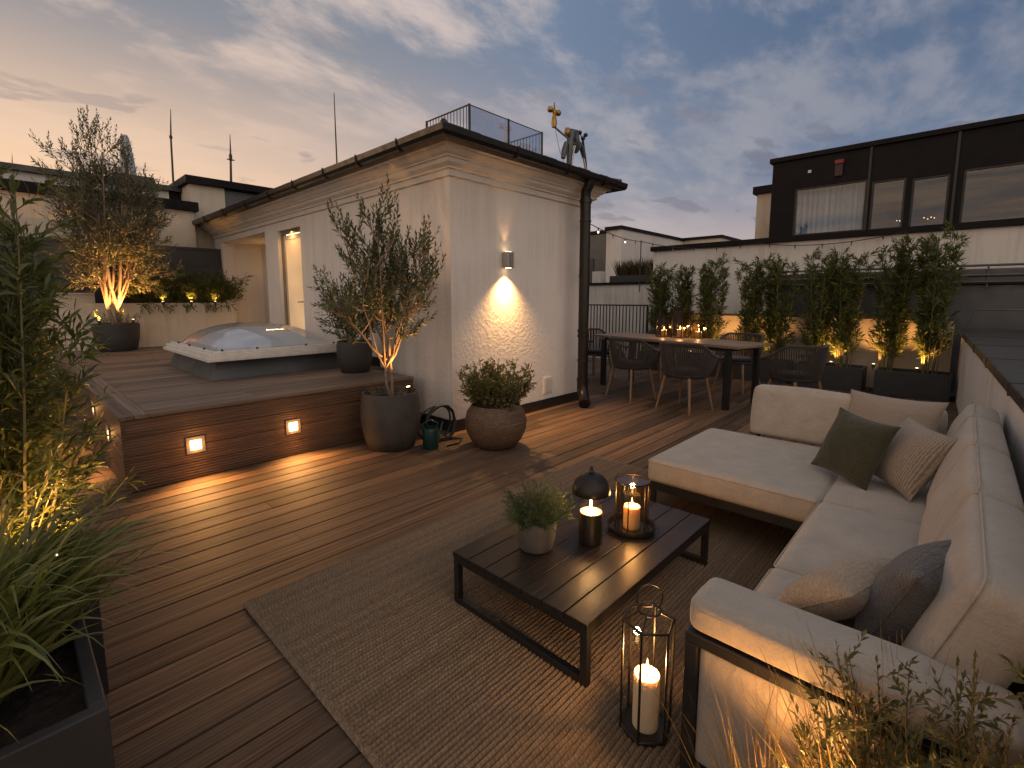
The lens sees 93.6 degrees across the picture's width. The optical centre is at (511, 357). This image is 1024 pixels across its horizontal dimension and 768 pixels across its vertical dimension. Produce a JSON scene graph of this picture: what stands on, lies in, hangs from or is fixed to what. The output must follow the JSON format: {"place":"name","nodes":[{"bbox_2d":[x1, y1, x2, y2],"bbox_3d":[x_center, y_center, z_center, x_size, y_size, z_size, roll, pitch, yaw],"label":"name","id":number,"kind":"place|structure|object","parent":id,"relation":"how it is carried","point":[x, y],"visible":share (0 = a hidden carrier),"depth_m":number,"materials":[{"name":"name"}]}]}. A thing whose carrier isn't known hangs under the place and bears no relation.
{"place":"outdoors","nodes":[
{"label":"outdoors","id":0,"kind":"place"},
{"bbox_2d":[0,471,198,739],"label":"ornamental grass","id":1,"kind":"object","parent":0,"point":[38,611],"depth_m":1.33,"materials":[{"name":"green plant"}]},
{"bbox_2d":[0,161,198,247],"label":"back house","id":2,"kind":"structure","parent":0,"point":[181,229],"depth_m":8.78,"materials":[{"name":"paint"}]},
{"bbox_2d":[120,134,136,174],"bbox_3d":[-8.327,-4.243,10.414,0.318,1.125,0.313,7,10,43],"label":"satellite dish","id":3,"kind":"object","parent":2,"relation":"on","point":[133,162],"visible":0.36,"depth_m":10.35,"materials":[{"name":"metal"}]},
{"bbox_2d":[169,109,173,182],"bbox_3d":[-7.473,-4.496,10.564,0.096,1.851,0.053,-4,8,-32],"label":"antenna mast","id":4,"kind":"object","parent":2,"relation":"on","point":[171,150],"visible":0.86,"depth_m":10.54,"materials":[{"name":"brown metal"}]},
{"bbox_2d":[170,174,272,248],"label":"neighboring building","id":5,"kind":"structure","parent":0,"point":[210,195],"depth_m":10.26,"materials":[{"name":"paint"}]},
{"bbox_2d":[227,139,234,180],"bbox_3d":[-6.670,-4.599,11.412,0.068,1.352,0.160,7,10,43],"label":"antenna mast","id":6,"kind":"object","parent":5,"relation":"on","point":[230,159],"visible":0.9,"depth_m":11.39,"materials":[{"name":"grey metal"}]},
{"bbox_2d":[0,0,1023,239],"label":"sky","id":7,"kind":"structure","parent":0,"point":[689,104],"materials":[{"name":"blue"}]},
{"bbox_2d":[43,359,1009,767],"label":"deck floor","id":8,"kind":"structure","parent":0,"point":[201,671],"depth_m":2.94,"materials":[{"name":"brown wood"}]},
{"bbox_2d":[0,595,114,767],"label":"trough planter","id":9,"kind":"object","parent":8,"relation":"on","point":[52,724],"visible":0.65,"depth_m":1.20,"materials":[{"name":"metal"}]},
{"bbox_2d":[7,467,109,694],"bbox_3d":[-2.441,0.986,2.021,1.760,0.449,0.908,7,10,43],"label":"trough planter","id":10,"kind":"object","parent":8,"relation":"on","point":[98,649],"visible":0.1,"depth_m":1.75,"materials":[{"name":"metal"}]},
{"bbox_2d":[0,225,117,526],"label":"tall shrub","id":11,"kind":"object","parent":10,"relation":"on","point":[46,352],"visible":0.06,"depth_m":2.29,"materials":[{"name":"green plant"}]},
{"bbox_2d":[0,158,149,559],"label":"tall shrub","id":12,"kind":"object","parent":10,"relation":"on","point":[13,453],"visible":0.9,"depth_m":1.80,"materials":[{"name":"green plant"}]},
{"bbox_2d":[22,292,94,378],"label":"garden wall","id":13,"kind":"structure","parent":8,"relation":"on","point":[84,297],"depth_m":8.19,"materials":[{"name":"beige paint"}]},
{"bbox_2d":[53,346,413,493],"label":"wooden platform","id":14,"kind":"structure","parent":8,"relation":"on","point":[171,424],"depth_m":4.34,"materials":[{"name":"brown wood"}]},
{"bbox_2d":[28,105,187,351],"bbox_3d":[-6.558,-2.074,7.887,1.916,3.923,1.850,7,10,43],"label":"potted olive","id":15,"kind":"object","parent":14,"relation":"on","point":[106,247],"visible":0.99,"depth_m":7.72,"materials":[{"name":"plant"}]},
{"bbox_2d":[78,299,236,350],"bbox_3d":[-6.495,-0.514,9.008,0.385,1.155,2.334,7,10,43],"label":"wall planter","id":16,"kind":"object","parent":14,"relation":"on","point":[158,328],"visible":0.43,"depth_m":8.86,"materials":[{"name":"concrete"}]},
{"bbox_2d":[111,270,178,314],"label":"planter shrub","id":17,"kind":"object","parent":16,"relation":"in","point":[141,295],"visible":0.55,"depth_m":8.61,"materials":[{"name":"green plant"}]},
{"bbox_2d":[141,267,209,313],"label":"planter shrub","id":18,"kind":"object","parent":16,"relation":"in","point":[169,299],"visible":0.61,"depth_m":8.93,"materials":[{"name":"green plant"}]},
{"bbox_2d":[168,269,230,311],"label":"planter shrub","id":19,"kind":"object","parent":16,"relation":"in","point":[202,289],"visible":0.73,"depth_m":9.19,"materials":[{"name":"green plant"}]},
{"bbox_2d":[187,266,253,312],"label":"planter shrub","id":20,"kind":"object","parent":16,"relation":"in","point":[231,292],"visible":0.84,"depth_m":9.51,"materials":[{"name":"green plant"}]},
{"bbox_2d":[163,322,338,380],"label":"skylight dome","id":21,"kind":"structure","parent":14,"relation":"on","point":[237,352],"depth_m":5.65,"materials":[{"name":"white plastic"}]},
{"bbox_2d":[307,264,391,372],"bbox_3d":[-1.854,-0.489,5.624,1.088,1.329,0.801,2,7,16],"label":"potted shrub","id":22,"kind":"object","parent":14,"relation":"on","point":[354,358],"visible":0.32,"depth_m":5.55,"materials":[{"name":"green plant"}]},
{"bbox_2d":[314,173,445,451],"bbox_3d":[-1.198,-0.415,4.523,1.227,2.620,1.140,-3,8,-24],"label":"potted olive","id":23,"kind":"object","parent":8,"relation":"on","point":[390,418],"visible":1,"depth_m":4.46,"materials":[{"name":"plant"}]},
{"bbox_2d":[192,118,627,431],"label":"stair house","id":24,"kind":"structure","parent":8,"relation":"on","point":[484,202],"depth_m":5.89,"materials":[{"name":"plaster"},{"name":"brown zinc"},{"name":"dark zinc"}]},
{"bbox_2d":[0,235,221,302],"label":"panel fence","id":25,"kind":"object","parent":24,"relation":"attached to","point":[201,260],"visible":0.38,"depth_m":9.31,"materials":[{"name":"grey"}]},
{"bbox_2d":[284,233,305,337],"bbox_3d":[-3.538,-1.053,7.841,0.720,1.890,0.100,7,10,43],"label":"door","id":26,"kind":"structure","parent":24,"relation":"in","point":[292,243],"depth_m":7.86,"materials":[{"name":"beige"}]},
{"bbox_2d":[334,95,337,162],"bbox_3d":[-2.977,-3.653,8.132,0.027,1.570,0.027,7,10,43],"label":"lightning rod","id":27,"kind":"object","parent":24,"relation":"on","point":[335,131],"visible":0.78,"depth_m":8.11,"materials":[{"name":"brown metal"}]},
{"bbox_2d":[425,103,542,154],"bbox_3d":[-0.357,-2.863,6.662,0.910,0.640,1.440,7,10,43],"label":"roof railing","id":28,"kind":"object","parent":24,"relation":"on","point":[469,105],"visible":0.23,"depth_m":6.33,"materials":[{"name":"black metal"}]},
{"bbox_2d":[503,251,513,267],"bbox_3d":[-0.048,-1.133,5.575,0.104,0.189,0.093,7,10,43],"label":"wall lamp","id":29,"kind":"object","parent":24,"relation":"attached to","point":[508,259],"visible":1,"depth_m":5.54,"materials":[{"name":"metal"}]},
{"bbox_2d":[543,376,551,393],"bbox_3d":[0.479,0.365,6.385,0.021,0.220,0.170,7,10,43],"label":"wall socket","id":30,"kind":"object","parent":24,"relation":"attached to","point":[547,384],"depth_m":6.36,"materials":[{"name":"white plastic"}]},
{"bbox_2d":[547,102,587,168],"bbox_3d":[0.774,-2.945,6.576,0.109,0.867,0.893,7,10,43],"label":"weather station","id":31,"kind":"object","parent":24,"relation":"on","point":[572,144],"visible":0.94,"depth_m":6.57,"materials":[{"name":"metal"}]},
{"bbox_2d":[591,224,902,291],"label":"string lights","id":32,"kind":"object","parent":24,"relation":"hanging from","point":[613,235],"visible":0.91,"depth_m":9.94,"materials":[{"name":"black rubber"}]},
{"bbox_2d":[421,419,442,449],"bbox_3d":[-0.753,0.732,4.728,0.152,0.293,0.277,7,10,43],"label":"watering can","id":33,"kind":"object","parent":8,"relation":"on","point":[431,435],"visible":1,"depth_m":4.63,"materials":[{"name":"green plastic"}]},
{"bbox_2d":[418,404,462,445],"bbox_3d":[-0.693,0.671,4.847,0.302,0.381,0.483,7,10,43],"label":"garden hose","id":34,"kind":"object","parent":8,"relation":"on","point":[453,422],"visible":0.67,"depth_m":4.95,"materials":[{"name":"black rubber"}]},
{"bbox_2d":[456,357,536,450],"bbox_3d":[-0.159,0.426,4.748,0.832,0.895,0.740,2,7,15],"label":"potted shrub","id":35,"kind":"object","parent":8,"relation":"on","point":[495,419],"visible":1,"depth_m":4.56,"materials":[{"name":"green plant"}]},
{"bbox_2d":[243,456,796,767],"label":"outdoor rug","id":36,"kind":"object","parent":8,"relation":"on","point":[394,653],"visible":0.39,"depth_m":1.99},
{"bbox_2d":[453,489,709,687],"bbox_3d":[0.395,1.018,2.443,0.759,0.256,1.165,7,10,43],"label":"coffee table","id":37,"kind":"object","parent":36,"relation":"on","point":[568,579],"visible":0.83,"depth_m":2.16,"materials":[{"name":"black metal"}]},
{"bbox_2d":[499,475,575,553],"bbox_3d":[0.120,0.739,2.270,0.368,0.338,0.393,-2,7,-16],"label":"herb pot","id":38,"kind":"object","parent":37,"relation":"on","point":[535,525],"visible":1,"depth_m":2.23,"materials":[{"name":"green plant"}]},
{"bbox_2d":[572,466,610,546],"bbox_3d":[0.383,0.708,2.330,0.187,0.384,0.187,7,10,43],"label":"table lamp","id":39,"kind":"object","parent":37,"relation":"on","point":[591,484],"visible":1,"depth_m":2.29,"materials":[{"name":"brown metal"}]},
{"bbox_2d":[607,473,655,538],"bbox_3d":[0.616,0.751,2.467,0.244,0.265,0.244,7,10,43],"label":"tray lantern","id":40,"kind":"object","parent":37,"relation":"on","point":[630,521],"visible":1,"depth_m":2.45,"materials":[{"name":"brown metal"}]},
{"bbox_2d":[619,583,675,747],"bbox_3d":[0.449,0.990,1.593,0.167,0.515,0.172,7,10,43],"label":"floor lantern","id":41,"kind":"object","parent":36,"relation":"on","point":[643,722],"visible":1,"depth_m":1.58,"materials":[{"name":"brown metal"}]},
{"bbox_2d":[648,384,1023,767],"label":"corner sofa","id":42,"kind":"object","parent":36,"relation":"on","point":[967,500],"visible":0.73,"depth_m":1.38,"materials":[{"name":"beige fabric"}]},
{"bbox_2d":[777,557,892,621],"bbox_3d":[1.044,0.744,1.532,0.384,0.150,0.334,-4,-33,-28],"label":"throw pillow","id":43,"kind":"object","parent":42,"relation":"on","point":[838,591],"visible":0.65,"depth_m":1.43,"materials":[{"name":"beige fabric"}]},
{"bbox_2d":[811,407,900,490],"bbox_3d":[1.933,0.507,2.727,0.150,0.385,0.374,23,6,-15],"label":"throw pillow","id":44,"kind":"object","parent":42,"relation":"on","point":[853,448],"visible":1,"depth_m":2.65,"materials":[{"name":"green fabric"}]},
{"bbox_2d":[849,389,948,430],"bbox_3d":[2.401,0.437,3.068,0.159,0.419,0.518,25,-8,-33],"label":"throw pillow","id":45,"kind":"object","parent":42,"relation":"on","point":[896,412],"visible":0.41,"depth_m":3.02,"materials":[{"name":"fabric"}]},
{"bbox_2d":[853,540,950,645],"bbox_3d":[1.178,0.695,1.396,0.404,0.374,0.196,-7,33,-27],"label":"throw pillow","id":46,"kind":"object","parent":42,"relation":"on","point":[905,587],"visible":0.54,"depth_m":1.30,"materials":[{"name":"grey fabric"}]},
{"bbox_2d":[873,416,957,501],"bbox_3d":[2.121,0.528,2.570,0.169,0.392,0.376,30,12,-2],"label":"throw pillow","id":47,"kind":"object","parent":42,"relation":"on","point":[915,454],"visible":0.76,"depth_m":2.47,"materials":[{"name":"fabric"}]},
{"bbox_2d":[588,328,613,381],"bbox_3d":[1.480,-0.069,8.769,0.716,0.904,0.599,-5,9,-37],"label":"dining chair","id":48,"kind":"object","parent":8,"relation":"on","point":[594,352],"visible":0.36,"depth_m":8.82,"materials":[{"name":"black wicker"}]},
{"bbox_2d":[589,304,648,359],"bbox_3d":[1.622,-0.635,11.656,3.620,1.320,0.040,7,10,43],"label":"terrace railing","id":49,"kind":"object","parent":8,"relation":"on","point":[619,305],"visible":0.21,"depth_m":10.87,"materials":[{"name":"black metal"}]},
{"bbox_2d":[605,336,659,402],"bbox_3d":[1.726,0.144,7.031,0.599,0.904,0.716,-4,8,-31],"label":"dining chair","id":50,"kind":"object","parent":8,"relation":"on","point":[626,363],"visible":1,"depth_m":6.78,"materials":[{"name":"black wicker"}]},
{"bbox_2d":[638,350,662,370],"bbox_3d":[3.020,0.043,10.001,0.620,0.374,0.480,7,10,43],"label":"bamboo planter","id":51,"kind":"object","parent":8,"relation":"on","point":[654,365],"visible":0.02,"depth_m":9.79,"materials":[{"name":"metal"}]},
{"bbox_2d":[644,261,678,347],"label":"bamboo","id":52,"kind":"object","parent":51,"relation":"in","point":[658,296],"visible":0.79,"depth_m":9.75,"materials":[{"name":"plant"}]},
{"bbox_2d":[638,328,679,380],"bbox_3d":[2.738,-0.077,8.835,0.599,0.904,0.716,-4,8,-31],"label":"dining chair","id":53,"kind":"object","parent":8,"relation":"on","point":[651,331],"visible":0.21,"depth_m":9.01,"materials":[{"name":"black wicker"}]},
{"bbox_2d":[594,332,772,409],"bbox_3d":[2.459,0.126,7.378,0.838,0.849,2.585,-5,8,-34],"label":"dining table","id":54,"kind":"object","parent":8,"relation":"on","point":[727,347],"visible":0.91,"depth_m":6.63,"materials":[{"name":"brown wood"}]},
{"bbox_2d":[655,316,672,336],"bbox_3d":[2.413,-0.498,7.621,0.182,0.330,0.182,-5,8,-34],"label":"candle lantern","id":55,"kind":"object","parent":54,"relation":"on","point":[664,332],"visible":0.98,"depth_m":7.60,"materials":[{"name":"brown metal"}]},
{"bbox_2d":[670,310,690,337],"bbox_3d":[2.610,-0.526,7.445,0.202,0.430,0.202,-5,8,-34],"label":"candle lantern","id":56,"kind":"object","parent":54,"relation":"on","point":[679,332],"visible":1,"depth_m":7.42,"materials":[{"name":"brown metal"}]},
{"bbox_2d":[690,319,706,338],"bbox_3d":[2.860,-0.440,7.357,0.167,0.280,0.167,-5,8,-34],"label":"candle lantern","id":57,"kind":"object","parent":54,"relation":"on","point":[698,335],"visible":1,"depth_m":7.33,"materials":[{"name":"brown metal"}]},
{"bbox_2d":[655,340,719,415],"bbox_3d":[2.247,0.237,6.273,0.599,0.904,0.716,-5,9,-36],"label":"dining chair","id":58,"kind":"object","parent":8,"relation":"on","point":[682,369],"visible":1,"depth_m":6.03,"materials":[{"name":"grey wicker"}]},
{"bbox_2d":[712,332,764,394],"bbox_3d":[3.590,0.073,7.606,0.599,0.904,0.716,-5,8,-34],"label":"dining chair","id":59,"kind":"object","parent":8,"relation":"on","point":[743,360],"visible":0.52,"depth_m":7.65,"materials":[{"name":"black wicker"}]},
{"bbox_2d":[731,358,794,383],"bbox_3d":[4.471,0.209,8.649,0.960,0.374,0.480,7,10,43],"label":"bamboo planter","id":60,"kind":"object","parent":8,"relation":"on","point":[764,375],"visible":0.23,"depth_m":8.43,"materials":[{"name":"metal"}]},
{"bbox_2d":[733,252,775,354],"bbox_3d":[4.319,-0.905,8.610,0.690,1.940,0.601,-1,7,-11],"label":"bamboo","id":61,"kind":"object","parent":60,"relation":"in","point":[752,297],"visible":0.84,"depth_m":8.55,"materials":[{"name":"plant"}]},
{"bbox_2d":[759,253,803,361],"bbox_3d":[4.599,-0.853,8.296,0.609,1.914,0.674,0,7,1],"label":"bamboo","id":62,"kind":"object","parent":60,"relation":"in","point":[772,313],"visible":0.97,"depth_m":8.24,"materials":[{"name":"plant"}]},
{"bbox_2d":[759,344,829,389],"bbox_3d":[3.528,0.275,5.966,0.716,0.904,0.599,-2,7,-16],"label":"dining chair","id":63,"kind":"object","parent":8,"relation":"on","point":[795,376],"visible":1,"depth_m":5.74,"materials":[{"name":"black wicker"}]},
{"bbox_2d":[794,361,866,391],"bbox_3d":[5.236,0.297,7.936,0.940,0.374,0.480,7,10,43],"label":"bamboo planter","id":64,"kind":"object","parent":8,"relation":"on","point":[843,378],"visible":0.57,"depth_m":7.65,"materials":[{"name":"metal"}]},
{"bbox_2d":[796,246,841,361],"bbox_3d":[5.063,-0.861,7.981,0.699,2.006,0.701,-2,7,-14],"label":"bamboo","id":65,"kind":"object","parent":64,"relation":"in","point":[816,334],"visible":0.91,"depth_m":7.90,"materials":[{"name":"plant"}]},
{"bbox_2d":[821,245,879,367],"bbox_3d":[5.371,-0.817,7.740,0.690,1.978,0.601,1,7,4],"label":"bamboo","id":66,"kind":"object","parent":64,"relation":"in","point":[842,343],"visible":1,"depth_m":7.65,"materials":[{"name":"plant"}]},
{"bbox_2d":[873,367,952,401],"bbox_3d":[6.005,0.385,7.219,0.870,0.374,0.480,7,10,43],"label":"bamboo planter","id":67,"kind":"object","parent":8,"relation":"on","point":[903,382],"visible":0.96,"depth_m":7.05,"materials":[{"name":"metal"}]},
{"bbox_2d":[865,231,924,370],"bbox_3d":[5.822,-0.851,7.342,0.609,2.144,0.674,3,8,24],"label":"bamboo","id":68,"kind":"object","parent":67,"relation":"in","point":[894,336],"visible":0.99,"depth_m":7.28,"materials":[{"name":"plant"}]},
{"bbox_2d":[907,219,970,374],"bbox_3d":[6.135,-0.833,6.924,0.699,2.208,0.701,0,7,4],"label":"bamboo","id":69,"kind":"object","parent":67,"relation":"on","point":[930,327],"visible":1,"depth_m":6.87,"materials":[{"name":"plant"}]},
{"bbox_2d":[954,329,1023,503],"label":"parapet wall","id":70,"kind":"structure","parent":8,"relation":"on","point":[990,371],"depth_m":3.71,"materials":[{"name":"paint"}]},
{"bbox_3d":[0.662,1.303,0.871,0.840,0.099,0.535,7,10,43],"label":"trough planter","id":71,"kind":"object","parent":8,"relation":"on","visible":0},
{"bbox_2d":[648,665,889,767],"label":"dry grass clump","id":72,"kind":"object","parent":71,"relation":"in","point":[737,760],"visible":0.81,"depth_m":1.18,"materials":[{"name":"plant"}]},
{"bbox_2d":[728,605,1023,767],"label":"dry grass clump","id":73,"kind":"object","parent":71,"relation":"in","point":[849,740],"visible":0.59,"depth_m":1.03,"materials":[{"name":"plant"}]},
{"bbox_2d":[772,629,1023,767],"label":"foreground shrub","id":74,"kind":"object","parent":71,"relation":"in","point":[916,761],"visible":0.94,"depth_m":0.94,"materials":[{"name":"green plant"}]},
{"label":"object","id":75,"kind":"object","parent":8,"relation":"on","visible":0},
{"bbox_2d":[663,264,699,353],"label":"bamboo","id":76,"kind":"object","parent":75,"relation":"in","point":[684,299],"visible":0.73,"depth_m":9.53,"materials":[{"name":"plant"}]},
{"bbox_2d":[694,252,730,356],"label":"bamboo","id":77,"kind":"object","parent":75,"relation":"on","point":[707,287],"visible":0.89,"depth_m":9.00,"materials":[{"name":"plant"}]},
{"bbox_2d":[590,230,605,282],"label":"grey house","id":78,"kind":"structure","parent":0,"point":[597,251],"depth_m":15.60,"materials":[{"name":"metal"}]},
{"bbox_2d":[590,259,593,282],"bbox_3d":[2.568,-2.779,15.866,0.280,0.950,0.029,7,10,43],"label":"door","id":79,"kind":"structure","parent":78,"relation":"in","point":[591,260],"depth_m":15.79,"materials":[{"name":"grey"}]},
{"bbox_2d":[588,281,651,358],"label":"terrace wall","id":80,"kind":"structure","parent":0,"point":[626,293],"depth_m":12.75,"materials":[{"name":"white paint"}]},
{"bbox_2d":[592,271,605,282],"bbox_3d":[2.446,-2.254,13.511,0.270,0.319,0.300,7,10,43],"label":"white crate","id":81,"kind":"object","parent":80,"relation":"on","point":[598,276],"visible":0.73,"depth_m":13.40,"materials":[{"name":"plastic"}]},
{"bbox_2d":[610,257,652,281],"bbox_3d":[3.353,-2.341,12.754,1.620,0.676,0.581,7,10,43],"label":"ledge planter","id":82,"kind":"object","parent":80,"relation":"on","point":[629,272],"visible":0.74,"depth_m":12.75,"materials":[{"name":"grey concrete"}]},
{"bbox_2d":[605,225,740,282],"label":"white house","id":83,"kind":"structure","parent":0,"point":[618,249],"depth_m":15.60,"materials":[{"name":"white paint"}]},
{"bbox_2d":[650,218,1023,313],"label":"boundary wall","id":84,"kind":"structure","parent":0,"point":[999,241],"depth_m":9.11,"materials":[{"name":"white paint"}]},
{"bbox_2d":[769,114,1023,237],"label":"penthouse","id":85,"kind":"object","parent":84,"relation":"on","point":[971,172],"visible":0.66,"depth_m":9.89,"materials":[{"name":"black metal"}]},
{"bbox_2d":[753,184,771,238],"bbox_3d":[7.610,-2.795,13.326,0.720,3.200,4.000,7,10,43],"label":"stair core","id":86,"kind":"object","parent":85,"relation":"attached to","point":[763,195],"visible":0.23,"depth_m":11.90,"materials":[{"name":"beige paint"}]},
{"bbox_2d":[792,179,867,235],"bbox_3d":[6.605,-3.096,10.032,1.280,1.000,0.070,7,10,43],"label":"window","id":87,"kind":"structure","parent":85,"relation":"in","point":[866,180],"depth_m":10.03,"materials":[{"name":"black metal"}]},
{"bbox_2d":[868,177,906,229],"bbox_3d":[7.315,-2.980,9.374,0.530,0.950,0.070,7,10,43],"label":"window","id":88,"kind":"structure","parent":85,"relation":"in","point":[904,178],"depth_m":9.34,"materials":[{"name":"black metal"}]},
{"bbox_2d":[908,173,950,226],"bbox_3d":[7.767,-2.898,8.957,0.530,0.930,0.070,7,10,43],"label":"window","id":89,"kind":"structure","parent":85,"relation":"in","point":[943,175],"depth_m":8.89,"materials":[{"name":"black metal"}]},
{"bbox_2d":[959,161,1023,222],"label":"window","id":90,"kind":"structure","parent":85,"relation":"in","point":[1016,163],"depth_m":8.52,"materials":[{"name":"black metal"}]},
{"bbox_2d":[774,263,1023,392],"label":"roof plinth","id":91,"kind":"structure","parent":0,"point":[995,288],"depth_m":7.36,"materials":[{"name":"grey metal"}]},
{"bbox_3d":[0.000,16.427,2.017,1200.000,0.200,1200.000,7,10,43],"label":"ground","id":92,"kind":"structure","parent":0,"visible":0},
{"bbox_2d":[588,357,954,401],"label":"terrace slab","id":93,"kind":"structure","parent":92,"relation":"on","point":[952,394],"depth_m":11.59,"materials":[{"name":"grey"}]},
{"bbox_2d":[650,312,954,387],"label":"bamboo wall","id":94,"kind":"structure","parent":93,"relation":"on","point":[866,355],"depth_m":7.91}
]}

